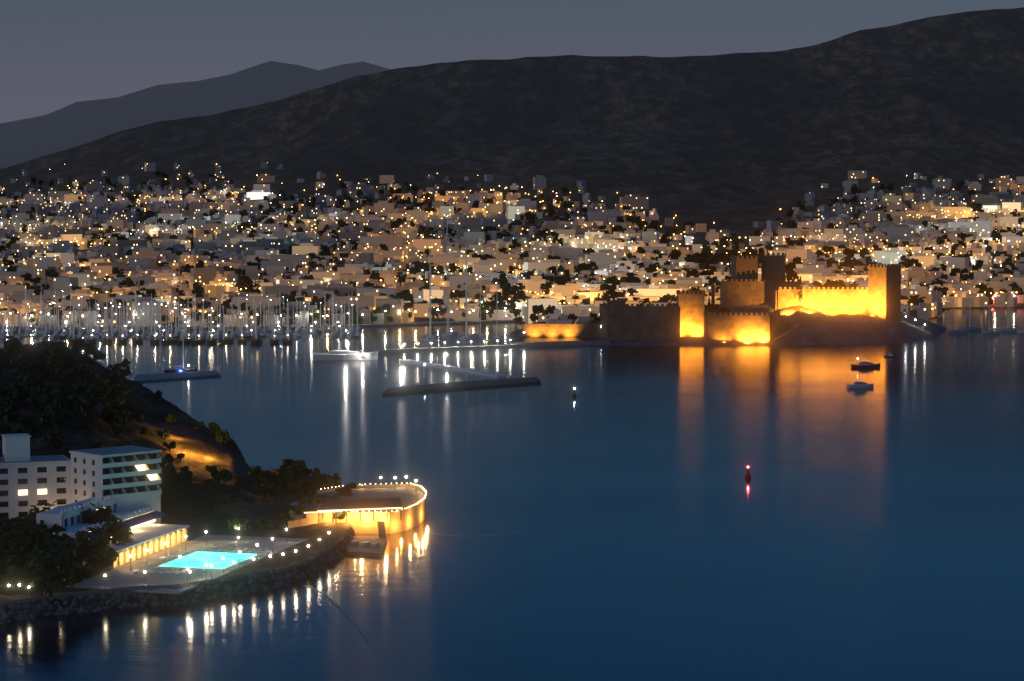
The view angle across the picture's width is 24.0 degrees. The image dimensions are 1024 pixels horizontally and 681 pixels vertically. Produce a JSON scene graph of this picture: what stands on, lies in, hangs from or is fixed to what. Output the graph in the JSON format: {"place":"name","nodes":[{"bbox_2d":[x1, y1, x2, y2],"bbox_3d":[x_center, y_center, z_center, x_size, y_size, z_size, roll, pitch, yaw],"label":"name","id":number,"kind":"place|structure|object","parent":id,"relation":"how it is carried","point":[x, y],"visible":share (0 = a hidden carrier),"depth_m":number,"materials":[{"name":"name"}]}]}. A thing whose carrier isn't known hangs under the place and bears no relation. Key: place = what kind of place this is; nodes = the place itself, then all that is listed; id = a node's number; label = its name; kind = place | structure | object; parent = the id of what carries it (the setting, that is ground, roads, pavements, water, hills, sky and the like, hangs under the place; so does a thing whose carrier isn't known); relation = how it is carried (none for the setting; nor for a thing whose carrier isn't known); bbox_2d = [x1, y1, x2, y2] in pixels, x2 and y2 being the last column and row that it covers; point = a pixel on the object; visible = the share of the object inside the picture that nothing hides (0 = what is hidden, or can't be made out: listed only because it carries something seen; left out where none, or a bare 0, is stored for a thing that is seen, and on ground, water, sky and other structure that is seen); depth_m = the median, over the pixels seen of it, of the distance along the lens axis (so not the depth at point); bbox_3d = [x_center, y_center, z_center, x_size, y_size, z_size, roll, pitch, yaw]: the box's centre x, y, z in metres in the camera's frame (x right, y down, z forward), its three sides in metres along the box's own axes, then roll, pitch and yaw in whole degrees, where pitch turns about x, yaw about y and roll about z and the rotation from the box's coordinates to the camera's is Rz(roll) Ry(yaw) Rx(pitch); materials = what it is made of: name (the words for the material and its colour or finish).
{"place":"outdoors","nodes":[
{"label":"outdoors","id":0,"kind":"place"},
{"bbox_2d":[0,341,352,620],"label":"headland terrain","id":1,"kind":"structure","parent":0,"point":[200,448],"depth_m":731.54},
{"bbox_2d":[0,433,308,593],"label":"hotel building","id":2,"kind":"structure","parent":1,"relation":"on","point":[122,482],"depth_m":648.53,"materials":[{"name":"grey paint"}]},
{"bbox_2d":[132,539,267,575],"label":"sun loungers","id":3,"kind":"object","parent":2,"relation":"on","point":[179,553],"visible":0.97,"depth_m":612.34,"materials":[{"name":"white plastic"}]},
{"bbox_2d":[0,527,354,623],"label":"rocks","id":4,"kind":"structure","parent":1,"relation":"on","point":[119,594],"depth_m":571.87,"materials":[{"name":"grey stone"}]},
{"bbox_2d":[0,336,355,595],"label":"headland trees","id":5,"kind":"object","parent":1,"relation":"on","point":[31,546],"visible":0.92,"depth_m":727.98,"materials":[{"name":"green plant"}]},
{"bbox_2d":[0,61,390,168],"bbox_3d":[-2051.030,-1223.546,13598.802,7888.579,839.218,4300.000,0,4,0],"label":"mountain terrain","id":6,"kind":"structure","parent":0,"point":[65,128],"depth_m":14129.79,"materials":[{"name":"grey stone"}]},
{"bbox_2d":[8,312,915,598],"bbox_3d":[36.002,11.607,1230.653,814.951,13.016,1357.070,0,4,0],"label":"lamp posts","id":7,"kind":"object","parent":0,"point":[238,534],"visible":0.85,"depth_m":628.70,"materials":[{"name":"grey metal"}]},
{"bbox_2d":[0,308,1023,680],"bbox_3d":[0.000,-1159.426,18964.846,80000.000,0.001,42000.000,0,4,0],"label":"sea water","id":8,"kind":"structure","parent":0,"point":[844,532],"depth_m":718.50,"materials":[{"name":"blue liquid"}]},
{"bbox_2d":[6,320,540,395],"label":"piers","id":9,"kind":"structure","parent":8,"relation":"in","point":[450,386],"depth_m":1246.08,"materials":[{"name":"grey concrete"}]},
{"bbox_2d":[2,216,1014,587],"bbox_3d":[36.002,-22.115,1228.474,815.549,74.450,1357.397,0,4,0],"label":"lights","id":10,"kind":"object","parent":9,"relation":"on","point":[324,488],"visible":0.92,"depth_m":641.43},
{"bbox_2d":[288,484,425,556],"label":"pier restaurant","id":11,"kind":"structure","parent":8,"relation":"in","point":[374,503],"depth_m":683.73,"materials":[{"name":"beige"}]},
{"bbox_2d":[303,532,520,645],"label":"buoy line","id":12,"kind":"object","parent":8,"relation":"on","point":[351,618],"visible":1,"depth_m":583.68,"materials":[{"name":"beige"}]},
{"bbox_2d":[0,237,1023,387],"bbox_3d":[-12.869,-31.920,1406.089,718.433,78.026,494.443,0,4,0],"label":"boats","id":13,"kind":"object","parent":8,"relation":"on","point":[45,330],"visible":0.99,"depth_m":1536.55,"materials":[{"name":"white wood"}]},
{"bbox_2d":[510,319,609,346],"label":"waterfront building","id":14,"kind":"structure","parent":8,"relation":"in","point":[560,328],"depth_m":1541.59,"materials":[{"name":"beige stone"}]},
{"bbox_2d":[572,389,750,477],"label":"buoys","id":15,"kind":"object","parent":8,"relation":"on","point":[747,475],"visible":1,"depth_m":810.82,"materials":[{"name":"red plastic"}]},
{"bbox_2d":[0,7,1023,325],"bbox_3d":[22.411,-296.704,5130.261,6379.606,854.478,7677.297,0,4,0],"label":"hill","id":16,"kind":"structure","parent":0,"point":[738,143],"depth_m":4026.12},
{"bbox_2d":[1,301,521,325],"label":"waterfront trees","id":17,"kind":"object","parent":16,"relation":"on","point":[435,312],"visible":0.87,"depth_m":1661.00,"materials":[{"name":"green plant"}]},
{"bbox_2d":[0,162,1023,325],"bbox_3d":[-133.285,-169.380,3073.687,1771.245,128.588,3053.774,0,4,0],"label":"town houses","id":18,"kind":"structure","parent":16,"relation":"on","point":[29,249],"depth_m":2441.44,"materials":[{"name":"white paint"}]},
{"bbox_2d":[0,171,1023,324],"bbox_3d":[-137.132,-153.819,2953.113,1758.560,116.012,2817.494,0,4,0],"label":"town trees","id":19,"kind":"object","parent":16,"relation":"on","point":[245,283],"visible":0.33,"depth_m":2234.48,"materials":[{"name":"green plant"}]},
{"bbox_2d":[1,164,1023,316],"bbox_3d":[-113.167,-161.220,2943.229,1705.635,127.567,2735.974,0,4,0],"label":"city lights","id":20,"kind":"object","parent":16,"relation":"on","point":[527,234],"visible":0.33,"depth_m":2537.43,"materials":[{"name":"yellow"}]},
{"bbox_2d":[0,0,1023,122],"label":"sky","id":21,"kind":"structure","parent":0,"point":[55,55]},
{"bbox_2d":[595,302,945,345],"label":"castle headland","id":22,"kind":"structure","parent":0,"point":[800,325],"depth_m":1489.18,"materials":[{"name":"brown stone"}]},
{"bbox_2d":[625,264,856,311],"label":"trees","id":23,"kind":"object","parent":22,"relation":"on","point":[791,273],"visible":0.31,"depth_m":1546.39,"materials":[{"name":"green plant"}]},
{"bbox_2d":[599,253,923,341],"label":"castle walls","id":24,"kind":"structure","parent":22,"relation":"on","point":[878,296],"depth_m":1515.73,"materials":[{"name":"beige stone"}]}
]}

